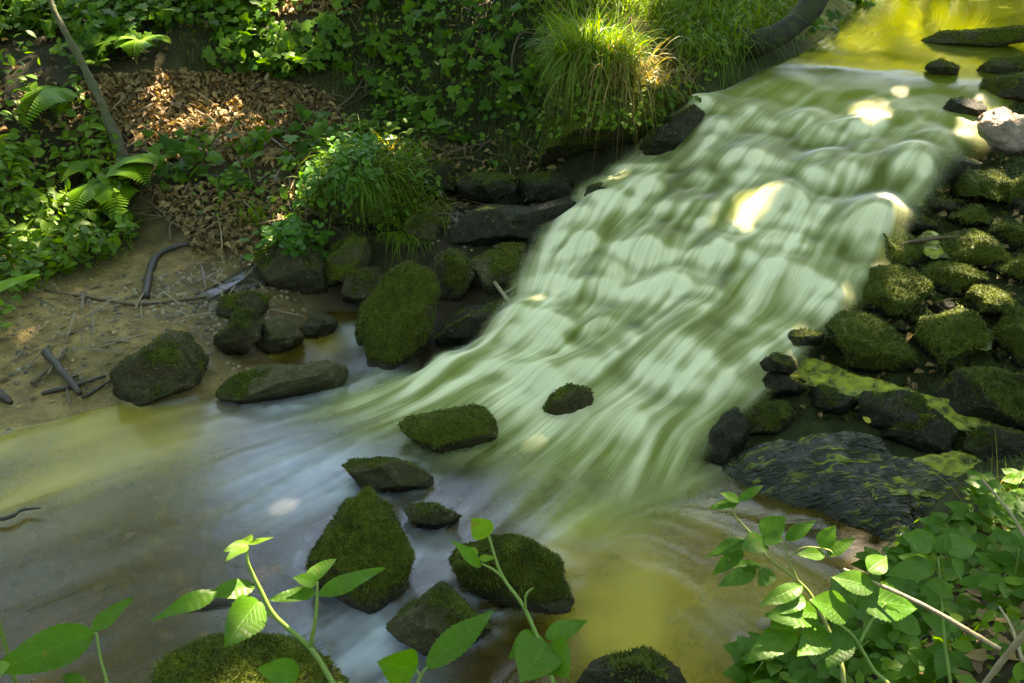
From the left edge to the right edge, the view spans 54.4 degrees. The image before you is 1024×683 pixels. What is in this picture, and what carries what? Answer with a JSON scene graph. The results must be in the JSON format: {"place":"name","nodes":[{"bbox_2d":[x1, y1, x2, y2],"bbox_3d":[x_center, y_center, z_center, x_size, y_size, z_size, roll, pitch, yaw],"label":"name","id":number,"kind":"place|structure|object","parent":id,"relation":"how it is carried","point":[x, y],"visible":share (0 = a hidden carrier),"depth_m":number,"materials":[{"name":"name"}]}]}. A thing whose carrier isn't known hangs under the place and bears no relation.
{"place":"outdoors","nodes":[
{"label":"outdoors","id":0,"kind":"place"},
{"bbox_2d":[0,333,819,662],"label":"pool water","id":1,"kind":"structure","parent":0,"point":[626,607],"depth_m":3.39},
{"bbox_2d":[301,313,338,339],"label":"boulder","id":2,"kind":"object","parent":1,"relation":"in","point":[318,326],"visible":1,"depth_m":4.44,"materials":[{"name":"stone"}]},
{"bbox_2d":[325,232,373,286],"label":"boulder","id":3,"kind":"object","parent":1,"relation":"in","point":[344,256],"visible":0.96,"depth_m":4.74,"materials":[{"name":"plant"}]},
{"bbox_2d":[304,486,415,621],"bbox_3d":[-0.446,0.628,2.961,0.337,0.412,0.348,0,27,0],"label":"boulder","id":4,"kind":"object","parent":1,"relation":"in","point":[363,530],"visible":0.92,"depth_m":2.87,"materials":[{"name":"stone"}]},
{"bbox_2d":[341,455,433,499],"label":"boulder","id":5,"kind":"object","parent":1,"relation":"in","point":[393,478],"visible":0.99,"depth_m":3.37,"materials":[{"name":"stone"}]},
{"bbox_2d":[403,499,461,534],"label":"boulder","id":6,"kind":"object","parent":1,"relation":"on","point":[432,517],"visible":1,"depth_m":3.19,"materials":[{"name":"stone"}]},
{"bbox_2d":[386,580,493,655],"bbox_3d":[-0.197,0.781,2.768,0.309,0.246,0.241,0,27,0],"label":"boulder","id":7,"kind":"object","parent":1,"relation":"in","point":[423,622],"visible":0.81,"depth_m":2.67,"materials":[{"name":"stone"}]},
{"bbox_2d":[397,402,498,461],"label":"boulder","id":8,"kind":"object","parent":1,"relation":"in","point":[454,432],"visible":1,"depth_m":3.59,"materials":[{"name":"stone"}]},
{"bbox_2d":[447,533,576,624],"bbox_3d":[-0.002,0.678,2.948,0.388,0.288,0.259,0,27,0],"label":"boulder","id":9,"kind":"object","parent":1,"relation":"in","point":[526,563],"visible":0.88,"depth_m":2.86,"materials":[{"name":"stone"}]},
{"bbox_2d":[542,381,593,414],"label":"boulder","id":10,"kind":"object","parent":1,"relation":"on","point":[568,398],"visible":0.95,"depth_m":3.70,"materials":[{"name":"stone"}]},
{"bbox_2d":[759,372,805,398],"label":"boulder","id":11,"kind":"object","parent":1,"relation":"in","point":[778,386],"visible":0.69,"depth_m":3.71,"materials":[{"name":"stone"}]},
{"bbox_2d":[759,352,797,374],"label":"stone","id":12,"kind":"object","parent":11,"relation":"on","point":[778,362],"visible":0.94,"depth_m":3.71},
{"bbox_2d":[0,0,1023,682],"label":"ground","id":13,"kind":"structure","parent":0,"point":[308,426],"depth_m":3.83,"materials":[{"name":"soil"}]},
{"bbox_2d":[17,81,78,130],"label":"fern","id":14,"kind":"object","parent":13,"relation":"on","point":[48,95],"visible":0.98,"depth_m":5.20,"materials":[{"name":"green plant"}]},
{"bbox_2d":[0,597,132,682],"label":"seedling tree","id":15,"kind":"object","parent":13,"relation":"on","point":[54,648],"visible":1,"depth_m":1.33,"materials":[{"name":"green plant"}]},
{"bbox_2d":[0,283,163,407],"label":"shore litter","id":16,"kind":"object","parent":13,"relation":"on","point":[31,345],"visible":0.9,"depth_m":4.16,"materials":[{"name":"brown plant"}]},
{"bbox_2d":[47,0,152,178],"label":"leaning tree","id":17,"kind":"object","parent":13,"relation":"on","point":[111,127],"visible":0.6,"depth_m":5.25,"materials":[{"name":"brown plant"}]},
{"bbox_2d":[68,180,138,215],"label":"fern","id":18,"kind":"object","parent":13,"relation":"on","point":[100,192],"visible":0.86,"depth_m":4.92,"materials":[{"name":"green plant"}]},
{"bbox_2d":[100,153,158,185],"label":"fern","id":19,"kind":"object","parent":13,"relation":"on","point":[127,166],"visible":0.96,"depth_m":4.98,"materials":[{"name":"green plant"}]},
{"bbox_2d":[109,330,209,408],"bbox_3d":[-1.416,0.116,3.989,0.366,0.330,0.318,0,27,0],"label":"boulder","id":20,"kind":"object","parent":13,"relation":"on","point":[167,364],"visible":0.98,"depth_m":3.88,"materials":[{"name":"stone"}]},
{"bbox_2d":[193,263,266,302],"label":"seep water","id":21,"kind":"structure","parent":13,"relation":"on","point":[248,277],"depth_m":4.71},
{"bbox_2d":[213,307,262,355],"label":"boulder","id":22,"kind":"object","parent":13,"relation":"on","point":[239,334],"visible":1,"depth_m":4.14,"materials":[{"name":"stone"}]},
{"bbox_2d":[216,290,270,316],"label":"boulder","id":23,"kind":"object","parent":13,"relation":"on","point":[229,303],"visible":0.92,"depth_m":4.43,"materials":[{"name":"stone"}]},
{"bbox_2d":[146,630,349,682],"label":"boulder","id":24,"kind":"object","parent":13,"relation":"on","point":[207,659],"visible":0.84,"depth_m":2.03,"materials":[{"name":"plant"}]},
{"bbox_2d":[152,535,385,682],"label":"sapling","id":25,"kind":"object","parent":13,"relation":"on","point":[246,618],"visible":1,"depth_m":1.41,"materials":[{"name":"green"}]},
{"bbox_2d":[0,174,538,407],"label":"pebbles","id":26,"kind":"object","parent":13,"relation":"on","point":[201,306],"visible":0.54,"depth_m":4.47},
{"bbox_2d":[257,657,299,682],"bbox_3d":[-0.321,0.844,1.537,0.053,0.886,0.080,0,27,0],"label":"leaf","id":27,"kind":"object","parent":13,"relation":"on","point":[284,670],"visible":1,"depth_m":1.36,"materials":[{"name":"green"}]},
{"bbox_2d":[255,315,304,355],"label":"boulder","id":28,"kind":"object","parent":13,"relation":"on","point":[281,334],"visible":0.91,"depth_m":4.26,"materials":[{"name":"stone"}]},
{"bbox_2d":[215,359,347,405],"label":"boulder","id":29,"kind":"object","parent":13,"relation":"on","point":[262,383],"visible":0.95,"depth_m":3.92,"materials":[{"name":"stone"}]},
{"bbox_2d":[0,0,571,409],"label":"twig litter","id":30,"kind":"object","parent":13,"relation":"on","point":[82,303],"visible":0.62,"depth_m":4.97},
{"bbox_2d":[253,237,329,294],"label":"boulder","id":31,"kind":"object","parent":13,"relation":"on","point":[303,274],"visible":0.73,"depth_m":4.71,"materials":[{"name":"stone"}]},
{"bbox_2d":[240,210,334,260],"bbox_3d":[-1.067,-0.496,4.803,0.371,0.291,0.405,14,30,26],"label":"clover cushion","id":32,"kind":"object","parent":31,"relation":"on","point":[294,233],"visible":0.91,"depth_m":4.75,"materials":[{"name":"green plant"}]},
{"bbox_2d":[0,0,700,333],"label":"ground cover","id":33,"kind":"object","parent":13,"relation":"on","point":[76,229],"visible":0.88,"depth_m":4.87,"materials":[{"name":"green plant"}]},
{"bbox_2d":[0,0,708,261],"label":"leaf litter","id":34,"kind":"object","parent":13,"relation":"on","point":[175,90],"visible":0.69,"depth_m":5.44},
{"bbox_2d":[287,127,434,221],"bbox_3d":[-0.763,-0.809,4.956,0.778,0.463,0.619,0,27,0],"label":"creeping plant","id":35,"kind":"object","parent":13,"relation":"on","point":[360,151],"visible":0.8,"depth_m":4.80,"materials":[{"name":"green plant"}]},
{"bbox_2d":[341,265,382,303],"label":"boulder","id":36,"kind":"object","parent":13,"relation":"on","point":[359,284],"visible":0.92,"depth_m":4.65,"materials":[{"name":"stone"}]},
{"bbox_2d":[284,113,448,250],"bbox_3d":[-0.743,-0.734,5.008,0.918,0.711,0.817,0,27,0],"label":"grass tuft","id":37,"kind":"object","parent":13,"relation":"on","point":[373,196],"visible":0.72,"depth_m":4.81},
{"bbox_2d":[309,148,423,232],"bbox_3d":[-0.744,-0.718,5.053,0.574,0.512,0.481,-17,31,-29],"label":"boulder","id":38,"kind":"object","parent":13,"relation":"on","point":[339,217],"visible":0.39,"depth_m":4.91,"materials":[{"name":"plant"}]},
{"bbox_2d":[179,0,568,175],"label":"ivy","id":39,"kind":"object","parent":13,"relation":"on","point":[473,74],"visible":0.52,"depth_m":5.61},
{"bbox_2d":[0,422,787,682],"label":"bed stones","id":40,"kind":"object","parent":13,"relation":"on","point":[705,638],"visible":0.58,"depth_m":3.33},
{"bbox_2d":[362,259,440,378],"bbox_3d":[-0.491,-0.093,4.284,0.319,0.500,0.415,17,31,30],"label":"boulder","id":41,"kind":"object","parent":13,"relation":"on","point":[399,307],"visible":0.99,"depth_m":4.18,"materials":[{"name":"stone"}]},
{"bbox_2d":[0,0,835,295],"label":"bank grass","id":42,"kind":"structure","parent":13,"relation":"on","point":[683,15],"depth_m":5.54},
{"bbox_2d":[402,207,443,250],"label":"boulder","id":43,"kind":"object","parent":13,"relation":"on","point":[419,224],"visible":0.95,"depth_m":4.82,"materials":[{"name":"plant"}]},
{"bbox_2d":[377,609,494,682],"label":"sapling","id":44,"kind":"object","parent":13,"relation":"on","point":[453,642],"visible":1,"depth_m":1.41,"materials":[{"name":"green"}]},
{"bbox_2d":[0,0,875,200],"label":"ivy","id":45,"kind":"object","parent":13,"relation":"on","point":[116,24],"visible":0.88,"depth_m":5.58,"materials":[{"name":"green plant"}]},
{"bbox_2d":[422,158,457,194],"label":"boulder","id":46,"kind":"object","parent":13,"relation":"on","point":[446,172],"visible":0.72,"depth_m":5.16,"materials":[{"name":"stone"}]},
{"bbox_2d":[434,247,476,301],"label":"boulder","id":47,"kind":"object","parent":13,"relation":"on","point":[454,272],"visible":0.9,"depth_m":4.51,"materials":[{"name":"stone"}]},
{"bbox_2d":[434,300,504,346],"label":"boulder","id":48,"kind":"object","parent":13,"relation":"on","point":[466,325],"visible":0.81,"depth_m":4.24,"materials":[{"name":"stone"}]},
{"bbox_2d":[456,171,518,204],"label":"boulder","id":49,"kind":"object","parent":13,"relation":"on","point":[491,187],"visible":0.94,"depth_m":5.07,"materials":[{"name":"stone"}]},
{"bbox_2d":[190,0,790,230],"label":"herbs","id":50,"kind":"object","parent":13,"relation":"on","point":[261,189],"visible":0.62,"depth_m":5.36,"materials":[{"name":"green plant"}]},
{"bbox_2d":[469,241,527,294],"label":"boulder","id":51,"kind":"object","parent":13,"relation":"on","point":[502,264],"visible":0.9,"depth_m":4.51,"materials":[{"name":"stone"}]},
{"bbox_2d":[447,195,575,245],"bbox_3d":[0.061,-0.562,4.829,0.754,0.284,0.319,0,27,0],"label":"boulder","id":52,"kind":"object","parent":13,"relation":"on","point":[489,224],"visible":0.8,"depth_m":4.72,"materials":[{"name":"stone"}]},
{"bbox_2d":[451,518,586,682],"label":"sapling","id":53,"kind":"object","parent":13,"relation":"on","point":[534,654],"visible":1,"depth_m":1.45,"materials":[{"name":"green"}]},
{"bbox_2d":[516,170,574,204],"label":"boulder","id":54,"kind":"object","parent":13,"relation":"on","point":[543,187],"visible":0.87,"depth_m":5.10,"materials":[{"name":"stone"}]},
{"bbox_2d":[537,65,693,168],"bbox_3d":[0.544,-1.168,5.316,0.829,0.775,0.873,0,27,0],"label":"mossy mound","id":55,"kind":"object","parent":13,"relation":"on","point":[566,144],"visible":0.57,"depth_m":4.97,"materials":[{"name":"plant"}]},
{"bbox_2d":[526,60,704,167],"bbox_3d":[0.549,-1.238,5.226,0.950,0.621,0.858,0,27,0],"label":"creeping plant","id":56,"kind":"object","parent":55,"relation":"on","point":[605,116],"visible":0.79,"depth_m":4.90,"materials":[{"name":"green plant"}]},
{"bbox_2d":[515,0,728,174],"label":"grass tuft","id":57,"kind":"object","parent":13,"relation":"on","point":[599,46],"visible":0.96,"depth_m":4.94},
{"bbox_2d":[576,644,686,682],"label":"boulder","id":58,"kind":"object","parent":13,"relation":"on","point":[642,664],"visible":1,"depth_m":2.09,"materials":[{"name":"stone"}]},
{"bbox_2d":[639,104,704,154],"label":"boulder","id":59,"kind":"object","parent":13,"relation":"on","point":[671,133],"visible":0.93,"depth_m":4.92,"materials":[{"name":"stone"}]},
{"bbox_2d":[653,26,770,100],"bbox_3d":[1.024,-1.362,5.524,0.738,0.692,0.916,0,27,0],"label":"grass tuft","id":60,"kind":"object","parent":13,"relation":"on","point":[698,48],"visible":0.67,"depth_m":5.30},
{"bbox_2d":[703,406,750,466],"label":"boulder","id":61,"kind":"object","parent":13,"relation":"on","point":[728,434],"visible":0.95,"depth_m":3.54,"materials":[{"name":"stone"}]},
{"bbox_2d":[722,636,788,682],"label":"bramble shoot","id":62,"kind":"object","parent":13,"relation":"on","point":[735,673],"visible":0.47,"depth_m":2.56,"materials":[{"name":"green"}]},
{"bbox_2d":[743,629,796,676],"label":"bramble shoot","id":63,"kind":"object","parent":13,"relation":"on","point":[773,668],"visible":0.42,"depth_m":2.52,"materials":[{"name":"green"}]},
{"bbox_2d":[745,399,796,435],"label":"boulder","id":64,"kind":"object","parent":13,"relation":"on","point":[775,417],"visible":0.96,"depth_m":3.63,"materials":[{"name":"stone"}]},
{"bbox_2d":[716,0,828,57],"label":"bent tree","id":65,"kind":"object","parent":13,"relation":"on","point":[790,26],"visible":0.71,"depth_m":5.35,"materials":[{"name":"brown plant"}]},
{"bbox_2d":[707,485,855,682],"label":"bramble","id":66,"kind":"object","parent":13,"relation":"on","point":[771,528],"visible":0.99,"depth_m":1.85,"materials":[{"name":"green"}]},
{"bbox_2d":[799,653,852,682],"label":"bramble shoot","id":67,"kind":"object","parent":13,"relation":"on","point":[833,673],"visible":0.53,"depth_m":2.38,"materials":[{"name":"green"}]},
{"bbox_2d":[745,554,916,682],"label":"bramble","id":68,"kind":"object","parent":13,"relation":"on","point":[791,613],"visible":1,"depth_m":1.71,"materials":[{"name":"green"}]},
{"bbox_2d":[843,568,1001,650],"bbox_3d":[0.696,0.456,1.700,0.267,0.060,0.009,16,31,28],"label":"dry stem","id":69,"kind":"object","parent":68,"relation":"on","point":[979,637],"visible":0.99,"depth_m":1.68,"materials":[{"name":"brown wood"}]},
{"bbox_2d":[808,383,856,415],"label":"boulder","id":70,"kind":"object","parent":13,"relation":"on","point":[825,397],"visible":0.92,"depth_m":3.66,"materials":[{"name":"stone"}]},
{"bbox_2d":[720,430,957,542],"bbox_3d":[1.120,0.491,3.409,0.855,0.306,0.458,19,33,33],"label":"slab rock","id":71,"kind":"object","parent":13,"relation":"on","point":[859,486],"visible":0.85,"depth_m":3.33,"materials":[{"name":"stone"}]},
{"bbox_2d":[830,593,887,631],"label":"bramble shoot","id":72,"kind":"object","parent":13,"relation":"on","point":[856,610],"visible":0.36,"depth_m":2.52,"materials":[{"name":"green"}]},
{"bbox_2d":[824,309,918,373],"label":"boulder","id":73,"kind":"object","parent":13,"relation":"on","point":[864,342],"visible":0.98,"depth_m":3.73,"materials":[{"name":"stone"}]},
{"bbox_2d":[844,617,904,676],"bbox_3d":[0.862,0.748,2.365,0.159,0.133,0.182,0,27,0],"label":"bramble shoot","id":74,"kind":"object","parent":13,"relation":"on","point":[877,634],"visible":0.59,"depth_m":2.35,"materials":[{"name":"green"}]},
{"bbox_2d":[854,263,934,317],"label":"boulder","id":75,"kind":"object","parent":13,"relation":"on","point":[895,291],"visible":0.95,"depth_m":3.94,"materials":[{"name":"plant"}]},
{"bbox_2d":[855,389,934,430],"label":"boulder","id":76,"kind":"object","parent":13,"relation":"on","point":[883,410],"visible":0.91,"depth_m":3.57,"materials":[{"name":"stone"}]},
{"bbox_2d":[779,488,1023,682],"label":"bank herbs","id":77,"kind":"object","parent":13,"relation":"on","point":[964,644],"visible":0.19,"depth_m":2.25,"materials":[{"name":"green plant"}]},
{"bbox_2d":[880,225,931,267],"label":"boulder","id":78,"kind":"object","parent":13,"relation":"on","point":[911,255],"visible":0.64,"depth_m":4.16,"materials":[{"name":"stone"}]},
{"bbox_2d":[797,102,1023,466],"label":"ground moss","id":79,"kind":"object","parent":13,"relation":"on","point":[959,458],"visible":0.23,"depth_m":3.88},
{"bbox_2d":[875,648,947,682],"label":"bramble shoot","id":80,"kind":"object","parent":13,"relation":"on","point":[912,665],"visible":0.58,"depth_m":2.15,"materials":[{"name":"green"}]},
{"bbox_2d":[800,150,1023,452],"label":"stone gap litter","id":81,"kind":"object","parent":13,"relation":"on","point":[909,335],"visible":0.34,"depth_m":3.89,"materials":[{"name":"green plant"}]},
{"bbox_2d":[897,213,937,234],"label":"boulder","id":82,"kind":"object","parent":13,"relation":"on","point":[915,224],"visible":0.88,"depth_m":4.33,"materials":[{"name":"stone"}]},
{"bbox_2d":[881,407,958,456],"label":"boulder","id":83,"kind":"object","parent":13,"relation":"on","point":[933,430],"visible":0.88,"depth_m":3.48,"materials":[{"name":"stone"}]},
{"bbox_2d":[886,528,976,682],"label":"bramble","id":84,"kind":"object","parent":13,"relation":"on","point":[958,548],"visible":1,"depth_m":1.89,"materials":[{"name":"green"}]},
{"bbox_2d":[908,612,980,680],"bbox_3d":[0.924,0.665,2.107,0.148,0.119,0.153,0,27,0],"label":"bramble shoot","id":85,"kind":"object","parent":13,"relation":"on","point":[931,658],"visible":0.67,"depth_m":2.10,"materials":[{"name":"green"}]},
{"bbox_2d":[918,585,986,624],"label":"bramble shoot","id":86,"kind":"object","parent":13,"relation":"on","point":[965,607],"visible":0.57,"depth_m":2.34,"materials":[{"name":"green"}]},
{"bbox_2d":[912,307,993,372],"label":"boulder","id":87,"kind":"object","parent":13,"relation":"on","point":[943,340],"visible":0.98,"depth_m":3.70,"materials":[{"name":"stone"}]},
{"bbox_2d":[919,259,989,293],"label":"boulder","id":88,"kind":"object","parent":13,"relation":"on","point":[943,276],"visible":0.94,"depth_m":4.02,"materials":[{"name":"plant"}]},
{"bbox_2d":[891,530,1023,682],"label":"bank litter","id":89,"kind":"object","parent":13,"relation":"on","point":[978,657],"visible":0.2,"depth_m":2.12,"materials":[{"name":"brown plant"}]},
{"bbox_2d":[933,156,981,186],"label":"boulder","id":90,"kind":"object","parent":13,"relation":"on","point":[951,169],"visible":0.62,"depth_m":4.57,"materials":[{"name":"stone"}]},
{"bbox_2d":[939,526,992,574],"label":"bramble shoot","id":91,"kind":"object","parent":13,"relation":"on","point":[981,541],"visible":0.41,"depth_m":2.69,"materials":[{"name":"green"}]},
{"bbox_2d":[946,203,992,227],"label":"boulder","id":92,"kind":"object","parent":13,"relation":"on","point":[971,215],"visible":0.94,"depth_m":4.30,"materials":[{"name":"plant"}]},
{"bbox_2d":[944,495,998,528],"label":"bramble shoot","id":93,"kind":"object","parent":13,"relation":"on","point":[962,511],"visible":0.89,"depth_m":2.91,"materials":[{"name":"green"}]},
{"bbox_2d":[938,228,1010,271],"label":"boulder","id":94,"kind":"object","parent":13,"relation":"on","point":[976,248],"visible":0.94,"depth_m":4.09,"materials":[{"name":"stone"}]},
{"bbox_2d":[935,365,1023,430],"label":"boulder","id":95,"kind":"object","parent":13,"relation":"on","point":[989,395],"visible":0.95,"depth_m":3.48,"materials":[{"name":"stone"}]},
{"bbox_2d":[949,167,1013,203],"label":"boulder","id":96,"kind":"object","parent":13,"relation":"on","point":[990,185],"visible":0.92,"depth_m":4.40,"materials":[{"name":"plant"}]},
{"bbox_2d":[955,552,1023,612],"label":"bramble shoot","id":97,"kind":"object","parent":13,"relation":"on","point":[987,584],"visible":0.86,"depth_m":2.30,"materials":[{"name":"green"}]},
{"bbox_2d":[960,424,1023,460],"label":"boulder","id":98,"kind":"object","parent":13,"relation":"on","point":[980,442],"visible":0.95,"depth_m":3.36,"materials":[{"name":"stone"}]},
{"bbox_2d":[966,283,1023,316],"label":"boulder","id":99,"kind":"object","parent":13,"relation":"on","point":[988,300],"visible":0.94,"depth_m":3.86,"materials":[{"name":"stone"}]},
{"bbox_2d":[967,107,1023,154],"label":"boulder","id":100,"kind":"object","parent":13,"relation":"on","point":[1002,128],"visible":0.84,"depth_m":4.69,"materials":[{"name":"stone"}]},
{"bbox_2d":[976,54,1023,74],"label":"boulder","id":101,"kind":"object","parent":13,"relation":"on","point":[1013,64],"visible":0.86,"depth_m":5.09,"materials":[{"name":"stone"}]},
{"bbox_2d":[979,71,1023,102],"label":"boulder","id":102,"kind":"object","parent":13,"relation":"on","point":[1008,86],"visible":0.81,"depth_m":4.93,"materials":[{"name":"stone"}]},
{"bbox_2d":[986,220,1023,251],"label":"boulder","id":103,"kind":"object","parent":13,"relation":"on","point":[1009,233],"visible":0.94,"depth_m":4.18,"materials":[{"name":"plant"}]},
{"bbox_2d":[988,527,1023,573],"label":"bramble shoot","id":104,"kind":"object","parent":13,"relation":"on","point":[1006,555],"visible":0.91,"depth_m":2.31,"materials":[{"name":"green"}]},
{"bbox_2d":[991,312,1023,368],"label":"boulder","id":105,"kind":"object","parent":13,"relation":"on","point":[1008,332],"visible":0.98,"depth_m":3.73,"materials":[{"name":"stone"}]},
{"bbox_2d":[327,0,1023,499],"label":"cascade water","id":106,"kind":"structure","parent":0,"point":[663,304],"depth_m":4.24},
{"bbox_2d":[943,95,987,116],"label":"stone","id":107,"kind":"object","parent":106,"relation":"on","point":[967,106],"visible":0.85,"depth_m":4.78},
{"bbox_2d":[921,24,1023,46],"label":"boulder","id":108,"kind":"object","parent":106,"relation":"in","point":[997,36],"visible":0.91,"depth_m":5.69,"materials":[{"name":"stone"}]},
{"bbox_2d":[789,355,1003,429],"bbox_3d":[1.340,0.188,3.650,0.903,0.067,0.160,18,32,31],"label":"moss","id":109,"kind":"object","parent":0,"point":[866,381],"depth_m":3.69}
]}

